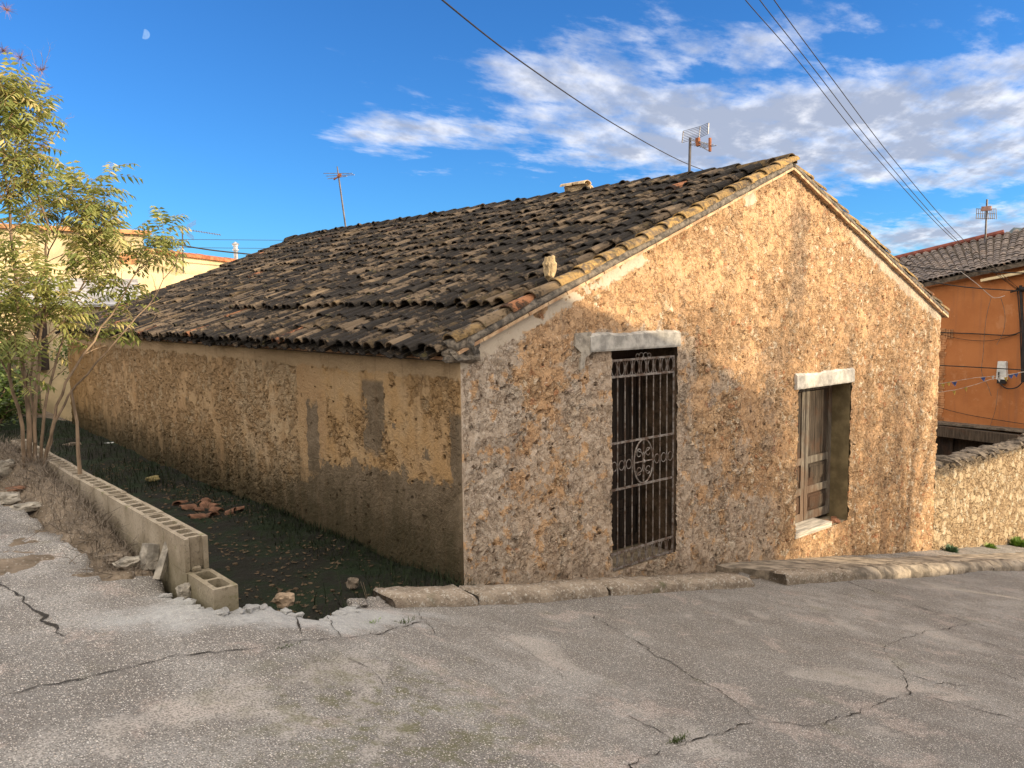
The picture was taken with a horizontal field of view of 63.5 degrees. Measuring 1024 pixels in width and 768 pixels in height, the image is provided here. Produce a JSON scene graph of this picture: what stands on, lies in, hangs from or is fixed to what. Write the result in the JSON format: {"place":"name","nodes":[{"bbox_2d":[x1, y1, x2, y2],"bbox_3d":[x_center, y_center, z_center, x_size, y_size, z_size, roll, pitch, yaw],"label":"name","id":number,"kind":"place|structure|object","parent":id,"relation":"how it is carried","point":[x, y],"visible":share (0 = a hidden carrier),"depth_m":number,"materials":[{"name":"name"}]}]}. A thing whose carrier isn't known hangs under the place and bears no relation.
{"place":"outdoors","nodes":[
{"label":"outdoors","id":0,"kind":"place"},
{"bbox_2d":[0,409,153,580],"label":"ground","id":1,"kind":"structure","parent":0,"point":[13,565],"depth_m":5.95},
{"bbox_2d":[0,459,14,475],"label":"loose stone","id":2,"kind":"object","parent":1,"relation":"on","point":[4,470],"visible":0.83,"depth_m":7.56,"materials":[{"name":"grey stone"}]},
{"bbox_2d":[0,492,20,504],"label":"loose stone","id":3,"kind":"object","parent":1,"relation":"on","point":[11,498],"visible":0.98,"depth_m":6.70,"materials":[{"name":"grey stone"}]},
{"bbox_2d":[5,485,26,490],"bbox_3d":[-4.221,0.890,7.061,0.177,0.046,0.096,-5,7,-41],"label":"loose stone","id":4,"kind":"object","parent":1,"relation":"on","point":[19,487],"visible":0.81,"depth_m":7.03,"materials":[{"name":"stone"}]},
{"bbox_2d":[0,338,41,414],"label":"boundary wall","id":5,"kind":"structure","parent":1,"relation":"on","point":[33,374],"depth_m":18.55,"materials":[{"name":"paint"}]},
{"bbox_2d":[0,362,44,425],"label":"bush","id":6,"kind":"object","parent":1,"relation":"on","point":[9,409],"visible":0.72,"depth_m":11.07,"materials":[{"name":"green plant"}]},
{"bbox_2d":[10,502,41,511],"bbox_3d":[-3.838,0.974,6.557,0.252,0.074,0.155,-5,7,-41],"label":"loose stone","id":7,"kind":"object","parent":1,"relation":"on","point":[27,507],"visible":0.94,"depth_m":6.51,"materials":[{"name":"grey stone"}]},
{"bbox_2d":[0,342,68,415],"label":"bush","id":8,"kind":"object","parent":1,"relation":"on","point":[65,350],"visible":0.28,"depth_m":17.88,"materials":[{"name":"green plant"}]},
{"bbox_2d":[0,277,140,420],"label":"outbuilding","id":9,"kind":"structure","parent":1,"relation":"on","point":[58,381],"depth_m":20.60,"materials":[{"name":"paint"}]},
{"bbox_2d":[0,223,151,294],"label":"flat roofed block","id":10,"kind":"structure","parent":1,"relation":"on","point":[57,249],"depth_m":23.24,"materials":[{"name":"beige paint"}]},
{"bbox_2d":[155,239,248,254],"bbox_3d":[-10.107,-4.504,26.260,5.328,0.798,0.043,-5,7,-41],"label":"overhead cable","id":11,"kind":"object","parent":10,"relation":"attached to","point":[213,250],"visible":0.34,"depth_m":26.71,"materials":[{"name":"black rubber"}]},
{"bbox_2d":[0,434,164,581],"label":"dry weeds","id":12,"kind":"object","parent":1,"relation":"on","point":[8,447],"visible":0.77,"depth_m":6.19,"materials":[{"name":"brown plant"}]},
{"bbox_2d":[0,2,191,467],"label":"sapling tree","id":13,"kind":"object","parent":1,"relation":"on","point":[14,126],"visible":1,"depth_m":7.56,"materials":[{"name":"green plant"}]},
{"bbox_2d":[102,552,123,562],"bbox_3d":[-2.583,1.122,5.362,0.124,0.065,0.099,-5,7,-41],"label":"loose stone","id":14,"kind":"object","parent":1,"relation":"on","point":[116,555],"visible":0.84,"depth_m":5.33,"materials":[{"name":"grey stone"}]},
{"bbox_2d":[11,439,238,610],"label":"block wall","id":15,"kind":"structure","parent":1,"relation":"on","point":[188,554],"depth_m":5.25,"materials":[{"name":"concrete"}]},
{"bbox_2d":[70,390,81,473],"bbox_3d":[-3.646,0.512,6.945,0.057,0.931,0.051,-5,7,-41],"label":"dead stump","id":16,"kind":"object","parent":15,"relation":"on","point":[79,465],"visible":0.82,"depth_m":6.93,"materials":[{"name":"brown wood"}]},
{"bbox_2d":[112,556,139,567],"bbox_3d":[-2.435,1.132,5.273,0.188,0.060,0.118,-5,7,-41],"label":"loose stone","id":17,"kind":"object","parent":1,"relation":"on","point":[132,561],"visible":0.86,"depth_m":5.24,"materials":[{"name":"grey stone"}]},
{"bbox_2d":[139,543,159,569],"bbox_3d":[-2.303,1.102,5.316,0.170,0.183,0.162,-5,7,-41],"label":"broken pipe piece","id":18,"kind":"object","parent":1,"relation":"on","point":[149,553],"visible":0.62,"depth_m":5.25,"materials":[{"name":"grey concrete"}]},
{"bbox_2d":[144,248,235,292],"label":"cream house","id":19,"kind":"structure","parent":1,"relation":"on","point":[199,264],"depth_m":26.95,"materials":[{"name":"beige paint"}]},
{"bbox_2d":[182,221,219,273],"bbox_3d":[-10.202,-4.329,27.254,1.348,2.112,0.327,-5,7,-41],"label":"roof aerial","id":20,"kind":"object","parent":19,"relation":"on","point":[192,236],"visible":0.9,"depth_m":26.94,"materials":[{"name":"metal"}]},
{"bbox_2d":[232,242,238,258],"bbox_3d":[-9.610,-4.295,28.834,0.278,1.300,0.278,-5,7,-41],"label":"flue pipe","id":21,"kind":"object","parent":19,"relation":"attached to","point":[235,246],"visible":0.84,"depth_m":28.74,"materials":[{"name":"silver metal"}]},
{"bbox_2d":[54,153,949,585],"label":"stone house","id":22,"kind":"structure","parent":1,"relation":"on","point":[698,371],"depth_m":9.75,"materials":[{"name":"stone"}]},
{"bbox_2d":[323,166,353,226],"bbox_3d":[-4.643,-4.863,22.259,0.110,1.952,1.643,-5,7,-41],"label":"roof aerial","id":23,"kind":"object","parent":22,"relation":"on","point":[338,175],"visible":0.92,"depth_m":22.13,"materials":[{"name":"metal"}]},
{"bbox_2d":[542,255,556,280],"bbox_3d":[0.369,-1.123,8.031,0.132,0.255,0.103,-5,7,-41],"label":"upright stone","id":24,"kind":"object","parent":22,"relation":"on","point":[549,263],"visible":0.93,"depth_m":7.99,"materials":[{"name":"beige stone"}]},
{"bbox_2d":[441,0,702,169],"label":"overhead cable","id":25,"kind":"object","parent":22,"relation":"attached to","point":[462,16],"visible":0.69,"depth_m":14.60,"materials":[{"name":"black rubber"}]},
{"bbox_2d":[560,180,593,191],"bbox_3d":[1.010,-3.098,13.052,0.236,0.180,0.614,-5,7,-41],"label":"ridge rubble lump","id":26,"kind":"object","parent":22,"relation":"on","point":[574,186],"visible":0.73,"depth_m":12.99,"materials":[{"name":"beige stone"}]},
{"bbox_2d":[611,349,641,549],"bbox_3d":[1.286,0.724,9.416,0.532,2.270,0.059,-5,7,-41],"label":"door leaf","id":27,"kind":"structure","parent":22,"relation":"in","point":[620,354],"depth_m":9.40,"materials":[{"name":"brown wood"}]},
{"bbox_2d":[681,123,716,170],"bbox_3d":[2.695,-3.160,11.840,0.134,1.064,0.611,-5,7,-41],"label":"roof aerial","id":28,"kind":"object","parent":22,"relation":"on","point":[698,142],"visible":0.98,"depth_m":11.83,"materials":[{"name":"metal"}]},
{"bbox_2d":[795,389,805,522],"bbox_3d":[3.794,0.985,11.325,0.692,1.940,0.059,-5,7,-41],"label":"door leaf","id":29,"kind":"structure","parent":22,"relation":"in","point":[802,392],"depth_m":11.47,"materials":[{"name":"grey wood"}]},
{"bbox_2d":[803,385,831,520],"bbox_3d":[4.338,0.935,11.794,0.712,1.940,0.059,-5,7,-41],"label":"door leaf","id":30,"kind":"structure","parent":22,"relation":"in","point":[818,405],"depth_m":11.78,"materials":[{"name":"wood"}]},
{"bbox_2d":[459,577,607,604],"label":"kerb","id":31,"kind":"structure","parent":1,"relation":"on","point":[557,590],"depth_m":6.89,"materials":[{"name":"concrete"}]},
{"bbox_2d":[589,571,754,595],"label":"kerb","id":32,"kind":"structure","parent":1,"relation":"on","point":[619,585],"depth_m":8.05,"materials":[{"name":"stone"}]},
{"bbox_2d":[707,571,762,579],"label":"verge earth","id":33,"kind":"structure","parent":1,"relation":"on","point":[752,577],"depth_m":9.36,"materials":[{"name":"brown soil"}]},
{"bbox_2d":[769,566,853,585],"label":"kerb","id":34,"kind":"structure","parent":1,"relation":"on","point":[786,577],"depth_m":9.47,"materials":[{"name":"stone"}]},
{"bbox_2d":[839,565,882,579],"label":"kerb","id":35,"kind":"structure","parent":1,"relation":"on","point":[860,572],"depth_m":10.21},
{"bbox_2d":[867,563,907,578],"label":"kerb","id":36,"kind":"structure","parent":1,"relation":"on","point":[890,571],"depth_m":10.61,"materials":[{"name":"beige stone"}]},
{"bbox_2d":[893,563,931,577],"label":"kerb","id":37,"kind":"structure","parent":1,"relation":"on","point":[913,570],"depth_m":10.96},
{"bbox_2d":[939,560,975,573],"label":"kerb","id":38,"kind":"structure","parent":1,"relation":"on","point":[958,567],"depth_m":11.72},
{"bbox_2d":[894,227,1023,454],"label":"orange house","id":39,"kind":"structure","parent":1,"relation":"on","point":[1001,251],"depth_m":19.85,"materials":[{"name":"grey brown tile"},{"name":"orange plaster"},{"name":"dark wood"}]},
{"bbox_2d":[900,263,1023,273],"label":"wall cable","id":40,"kind":"object","parent":39,"relation":"attached to","point":[963,270],"depth_m":19.49,"materials":[{"name":"black rubber"}]},
{"bbox_2d":[935,436,995,454],"bbox_3d":[11.308,2.640,19.537,0.166,2.676,3.035,-5,7,-41],"label":"plank door","id":41,"kind":"structure","parent":39,"relation":"in","point":[946,445],"depth_m":20.07,"materials":[{"name":"brown wood"}]},
{"bbox_2d":[917,277,1016,290],"bbox_3d":[10.494,-2.506,19.686,0.025,0.661,2.758,-5,7,-41],"label":"wall cable","id":42,"kind":"object","parent":39,"relation":"attached to","point":[966,287],"depth_m":19.46,"materials":[{"name":"black rubber"}]},
{"bbox_2d":[941,334,1016,340],"bbox_3d":[11.062,-1.110,19.697,0.012,0.176,1.718,-5,7,-41],"label":"wall cable","id":43,"kind":"object","parent":39,"relation":"attached to","point":[976,340],"depth_m":19.73,"materials":[{"name":"black rubber"}]},
{"bbox_2d":[940,332,1019,335],"bbox_3d":[11.101,-1.223,19.624,0.025,0.143,1.857,-5,7,-41],"label":"wall cable","id":44,"kind":"object","parent":39,"relation":"attached to","point":[981,334],"depth_m":19.60,"materials":[{"name":"black rubber"}]},
{"bbox_2d":[938,407,1022,423],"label":"wall cable","id":45,"kind":"object","parent":39,"relation":"attached to","point":[982,417],"depth_m":19.67,"materials":[{"name":"black rubber"}]},
{"bbox_2d":[956,268,1004,297],"bbox_3d":[10.932,-2.374,19.345,0.014,0.744,1.095,-5,7,-41],"label":"wall cable","id":46,"kind":"object","parent":39,"relation":"attached to","point":[978,285],"depth_m":19.37,"materials":[{"name":"rubber"}]},
{"bbox_2d":[939,365,1023,370],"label":"wall cable","id":47,"kind":"object","parent":39,"relation":"attached to","point":[982,367],"depth_m":19.41,"materials":[{"name":"black rubber"}]},
{"bbox_2d":[940,371,1023,394],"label":"bunting string","id":48,"kind":"object","parent":39,"relation":"attached to","point":[983,379],"visible":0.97,"depth_m":18.34,"materials":[{"name":"fabric"}]},
{"bbox_2d":[981,299,990,394],"bbox_3d":[11.206,-0.881,19.493,0.012,2.325,0.248,-5,7,-41],"label":"wall cable","id":49,"kind":"object","parent":39,"relation":"attached to","point":[983,345],"depth_m":19.53,"materials":[{"name":"black rubber"}]},
{"bbox_2d":[976,199,996,243],"bbox_3d":[12.695,-4.321,22.160,0.070,1.226,0.526,-5,7,-41],"label":"roof aerial","id":50,"kind":"object","parent":39,"relation":"on","point":[986,208],"visible":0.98,"depth_m":22.14,"materials":[{"name":"metal"}]},
{"bbox_2d":[996,361,1007,383],"bbox_3d":[11.446,-0.271,19.325,0.120,0.520,0.220,-5,7,-41],"label":"meter box","id":51,"kind":"object","parent":39,"relation":"attached to","point":[1002,364],"visible":0.82,"depth_m":19.27,"materials":[{"name":"white plastic"}]},
{"bbox_2d":[998,372,1023,388],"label":"wall cable","id":52,"kind":"object","parent":51,"relation":"hanging from","point":[1009,388],"depth_m":19.16,"materials":[{"name":"black rubber"}]},
{"bbox_2d":[1010,285,1023,381],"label":"cable bundle","id":53,"kind":"object","parent":39,"relation":"attached to","point":[1020,309],"visible":0.98,"depth_m":18.91,"materials":[{"name":"black rubber"}]},
{"bbox_2d":[745,0,1016,289],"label":"overhead wire","id":54,"kind":"object","parent":53,"relation":"attached to","point":[859,137],"visible":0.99,"depth_m":14.46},
{"bbox_2d":[759,0,1017,289],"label":"overhead wire","id":55,"kind":"object","parent":53,"relation":"attached to","point":[866,136],"visible":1,"depth_m":14.22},
{"bbox_2d":[774,0,1018,288],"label":"overhead wire","id":56,"kind":"object","parent":53,"relation":"attached to","point":[873,133],"visible":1,"depth_m":13.56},
{"bbox_2d":[932,433,1023,549],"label":"yard wall","id":57,"kind":"structure","parent":1,"relation":"on","point":[979,497],"depth_m":15.21,"materials":[{"name":"stone"}]},
{"bbox_2d":[981,559,1012,570],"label":"kerb","id":58,"kind":"structure","parent":1,"relation":"on","point":[999,565],"depth_m":12.50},
{"bbox_2d":[999,559,1023,570],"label":"kerb","id":59,"kind":"structure","parent":1,"relation":"on","point":[1017,564],"depth_m":12.83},
{"bbox_2d":[171,239,218,239],"bbox_3d":[-13.265,-6.160,35.326,7.838,0.307,0.019,-5,7,-41],"label":"overhead cable","id":60,"kind":"object","parent":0,"point":[198,239],"visible":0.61,"depth_m":35.27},
{"bbox_2d":[0,415,514,619],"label":"courtyard ground","id":61,"kind":"structure","parent":0,"point":[242,575],"depth_m":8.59,"materials":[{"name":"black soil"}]},
{"bbox_2d":[62,442,81,445],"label":"loose stone","id":62,"kind":"object","parent":61,"relation":"on","point":[72,444],"visible":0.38,"depth_m":14.96,"materials":[{"name":"grey stone"}]},
{"bbox_2d":[145,475,159,481],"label":"loose stone","id":63,"kind":"object","parent":61,"relation":"on","point":[156,478],"visible":0.84,"depth_m":12.05,"materials":[{"name":"beige stone"}]},
{"bbox_2d":[172,500,187,504],"bbox_3d":[-4.214,1.498,10.521,0.170,0.050,0.141,-16,-5,22],"label":"tile shard","id":64,"kind":"object","parent":61,"relation":"on","point":[178,502],"visible":1,"depth_m":10.50,"materials":[{"name":"ceramic"}]},
{"bbox_2d":[179,504,196,508],"bbox_3d":[-4.030,1.517,10.295,0.183,0.050,0.170,7,3,-41],"label":"tile shard","id":65,"kind":"object","parent":61,"relation":"on","point":[188,506],"visible":0.91,"depth_m":10.26,"materials":[{"name":"ceramic"}]},
{"bbox_2d":[188,513,204,517],"bbox_3d":[-3.736,1.558,9.816,0.177,0.050,0.170,9,-2,-41],"label":"tile shard","id":66,"kind":"object","parent":61,"relation":"on","point":[201,515],"visible":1,"depth_m":9.78,"materials":[{"name":"ceramic"}]},
{"bbox_2d":[192,507,203,510],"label":"tile shard","id":67,"kind":"object","parent":61,"relation":"on","point":[198,508],"visible":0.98,"depth_m":10.12,"materials":[{"name":"ceramic"}]},
{"bbox_2d":[197,498,210,502],"bbox_3d":[-3.921,1.490,10.573,0.170,0.050,0.158,12,12,-6],"label":"tile shard","id":68,"kind":"object","parent":61,"relation":"on","point":[205,499],"visible":0.72,"depth_m":10.56,"materials":[{"name":"ceramic"}]},
{"bbox_2d":[199,501,218,507],"bbox_3d":[-3.798,1.512,10.343,0.195,0.050,0.170,15,30,13],"label":"tile shard","id":69,"kind":"object","parent":61,"relation":"on","point":[204,503],"visible":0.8,"depth_m":10.33,"materials":[{"name":"ceramic"}]},
{"bbox_2d":[205,511,218,516],"bbox_3d":[-3.603,1.551,9.875,0.126,0.050,0.170,-11,-6,23],"label":"tile shard","id":70,"kind":"object","parent":61,"relation":"on","point":[213,513],"visible":1,"depth_m":9.88,"materials":[{"name":"ceramic"}]},
{"bbox_2d":[209,506,223,511],"bbox_3d":[-3.612,1.526,10.139,0.116,0.050,0.170,0,-1,21],"label":"tile shard","id":71,"kind":"object","parent":61,"relation":"on","point":[215,508],"visible":0.98,"depth_m":10.10,"materials":[{"name":"ceramic"}]},
{"bbox_2d":[225,507,235,514],"bbox_3d":[-3.413,1.535,10.023,0.116,0.050,0.170,-14,11,-2],"label":"tile shard","id":72,"kind":"object","parent":61,"relation":"on","point":[227,512],"visible":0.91,"depth_m":9.98,"materials":[{"name":"ceramic"}]},
{"bbox_2d":[234,506,244,510],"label":"tile shard","id":73,"kind":"object","parent":61,"relation":"on","point":[240,508],"visible":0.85,"depth_m":10.11,"materials":[{"name":"ceramic"}]},
{"bbox_2d":[90,457,428,616],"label":"leaf litter","id":74,"kind":"object","parent":61,"relation":"on","point":[273,585],"visible":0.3,"depth_m":8.44,"materials":[{"name":"brown plant"}]},
{"bbox_2d":[272,592,294,607],"bbox_3d":[-1.602,1.514,5.804,0.149,0.100,0.107,-5,7,-41],"label":"loose stone","id":75,"kind":"object","parent":61,"relation":"on","point":[283,600],"visible":0.99,"depth_m":5.77,"materials":[{"name":"beige stone"}]},
{"bbox_2d":[346,577,358,588],"bbox_3d":[-1.398,1.747,7.268,0.117,0.096,0.099,-5,7,-41],"label":"loose stone","id":76,"kind":"object","parent":61,"relation":"on","point":[351,582],"visible":0.94,"depth_m":7.23,"materials":[{"name":"beige stone"}]},
{"bbox_2d":[0,505,1023,767],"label":"road","id":77,"kind":"structure","parent":0,"point":[762,673],"depth_m":4.51,"materials":[{"name":"grey asphalt"}]},
{"bbox_2d":[153,541,168,579],"bbox_3d":[-2.165,1.096,5.151,0.054,0.247,0.040,8,-11,27],"label":"stone slab","id":78,"kind":"object","parent":77,"relation":"on","point":[161,566],"depth_m":5.13,"materials":[{"name":"grey stone"}]},
{"bbox_2d":[175,582,190,598],"bbox_3d":[-1.936,1.228,4.911,0.092,0.106,0.098,-5,7,-41],"label":"loose stone","id":79,"kind":"object","parent":77,"relation":"on","point":[183,590],"visible":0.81,"depth_m":4.88,"materials":[{"name":"beige stone"}]},
{"bbox_2d":[398,615,414,624],"bbox_3d":[-0.691,1.517,5.300,0.271,0.036,0.103,-5,7,-41],"label":"grass tuft","id":80,"kind":"object","parent":77,"relation":"on","point":[404,621],"visible":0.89,"depth_m":5.31,"materials":[{"name":"plant"}]},
{"bbox_2d":[373,584,478,607],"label":"kerb","id":81,"kind":"structure","parent":77,"relation":"on","point":[451,595],"depth_m":6.13,"materials":[{"name":"stone"}]},
{"bbox_2d":[665,730,695,744],"bbox_3d":[0.811,1.720,4.031,0.303,0.028,0.092,-5,7,-41],"label":"grass tuft","id":82,"kind":"object","parent":77,"relation":"on","point":[680,738],"visible":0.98,"depth_m":4.03,"materials":[{"name":"green plant"}]},
{"bbox_2d":[920,561,952,576],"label":"kerb","id":83,"kind":"structure","parent":77,"relation":"on","point":[938,569],"depth_m":11.35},
{"bbox_2d":[960,560,992,571],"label":"kerb","id":84,"kind":"structure","parent":77,"relation":"on","point":[982,565],"depth_m":12.14,"materials":[{"name":"grey stone"}]},
{"bbox_2d":[0,0,1023,258],"label":"sky","id":85,"kind":"structure","parent":0,"point":[233,115],"materials":[{"name":"blue"}]},
{"bbox_2d":[716,552,1023,579],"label":"pavement","id":86,"kind":"structure","parent":0,"point":[761,568],"depth_m":10.83,"materials":[{"name":"grey concrete"}]},
{"bbox_2d":[944,543,959,552],"bbox_3d":[7.495,2.804,14.112,0.322,0.160,0.309,-5,7,-41],"label":"wall plant","id":87,"kind":"object","parent":86,"relation":"on","point":[950,548],"depth_m":14.10,"materials":[{"name":"green plant"}]},
{"bbox_2d":[984,543,999,548],"bbox_3d":[8.877,2.996,15.322,0.282,0.157,0.273,-5,7,-41],"label":"wall plant","id":88,"kind":"object","parent":86,"relation":"on","point":[990,545],"depth_m":15.29,"materials":[{"name":"green plant"}]},
{"bbox_2d":[1009,536,1023,546],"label":"wall plant","id":89,"kind":"object","parent":86,"relation":"on","point":[1017,541],"depth_m":16.23,"materials":[{"name":"green plant"}]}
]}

